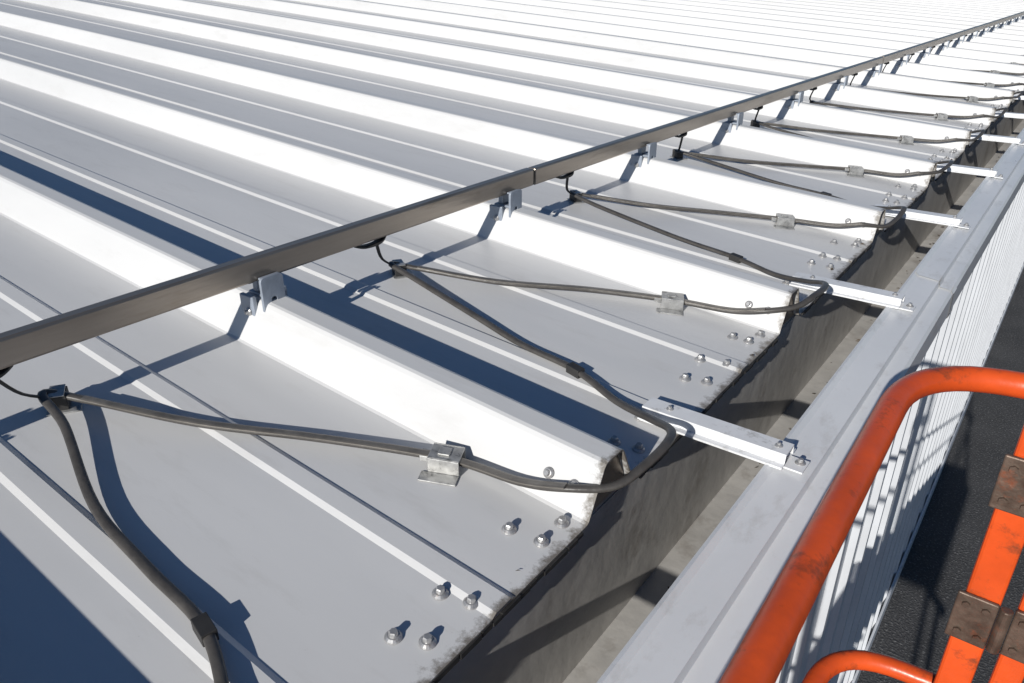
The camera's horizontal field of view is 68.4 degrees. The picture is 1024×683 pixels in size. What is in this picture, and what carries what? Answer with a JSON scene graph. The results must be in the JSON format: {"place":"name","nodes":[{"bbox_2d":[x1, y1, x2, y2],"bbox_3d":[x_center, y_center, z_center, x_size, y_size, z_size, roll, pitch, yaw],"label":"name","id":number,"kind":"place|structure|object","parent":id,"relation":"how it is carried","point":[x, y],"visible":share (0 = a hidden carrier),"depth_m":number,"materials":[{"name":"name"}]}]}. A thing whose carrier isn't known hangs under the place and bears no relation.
{"place":"outdoors","nodes":[
{"label":"outdoors","id":0,"kind":"place"},
{"bbox_2d":[854,269,1023,682],"bbox_3d":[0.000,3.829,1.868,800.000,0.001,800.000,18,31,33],"label":"asphalt ground","id":1,"kind":"structure","parent":0,"point":[936,571],"depth_m":6.38,"materials":[{"name":"grey asphalt"}]},
{"bbox_2d":[718,366,1023,682],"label":"lift basket","id":2,"kind":"object","parent":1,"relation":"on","point":[762,652],"visible":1,"depth_m":0.83,"materials":[{"name":"orange metal"}]},
{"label":"end walls","id":3,"kind":"object","parent":1,"relation":"on","visible":0},
{"bbox_2d":[0,0,1023,682],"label":"standing rib roof","id":4,"kind":"structure","parent":3,"relation":"on","point":[146,142],"depth_m":1.40,"materials":[{"name":"paint"}]},
{"bbox_2d":[0,16,1023,682],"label":"heat trace cable","id":5,"kind":"object","parent":4,"relation":"on","point":[58,402],"visible":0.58,"depth_m":0.98,"materials":[{"name":"black rubber"}]},
{"bbox_2d":[0,11,1023,369],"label":"snow guard rail","id":6,"kind":"object","parent":4,"relation":"on","point":[262,271],"visible":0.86,"depth_m":1.24,"materials":[{"name":"metal"}]},
{"bbox_2d":[244,18,1023,649],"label":"roof screws","id":7,"kind":"object","parent":4,"relation":"attached to","point":[392,636],"visible":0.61,"depth_m":0.95,"materials":[{"name":"metal"}]},
{"bbox_2d":[431,99,1016,682],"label":"dirt and grime buildup","id":8,"kind":"object","parent":4,"relation":"attached to","point":[505,611],"visible":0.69,"depth_m":0.79,"materials":[{"name":"black dirt"}]},
{"bbox_2d":[438,94,1023,682],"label":"rain gutter","id":9,"kind":"object","parent":4,"relation":"attached to","point":[706,518],"visible":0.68,"depth_m":1.03,"materials":[{"name":"white paint"}]},
{"bbox_2d":[516,130,1019,588],"bbox_3d":[1.831,-0.687,2.919,0.125,0.245,6.659,18,31,33],"label":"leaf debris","id":10,"kind":"object","parent":9,"relation":"on","point":[857,339],"visible":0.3,"depth_m":1.61,"materials":[{"name":"brown plant"}]},
{"bbox_2d":[593,146,965,509],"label":"rib end closures","id":11,"kind":"object","parent":4,"relation":"attached to","point":[613,471],"visible":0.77,"depth_m":0.88,"materials":[{"name":"rubber"}]},
{"bbox_2d":[592,146,966,514],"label":"eave fascia","id":12,"kind":"structure","parent":4,"relation":"attached to","point":[602,503],"depth_m":0.90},
{"bbox_2d":[775,183,1023,682],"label":"wall siding","id":13,"kind":"object","parent":3,"relation":"attached to","point":[846,609],"depth_m":4.17,"materials":[{"name":"white metal"}]},
{"bbox_2d":[852,264,1023,682],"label":"base trim","id":14,"kind":"structure","parent":13,"relation":"attached to","point":[877,625],"depth_m":6.41,"materials":[{"name":"white"}]}
]}

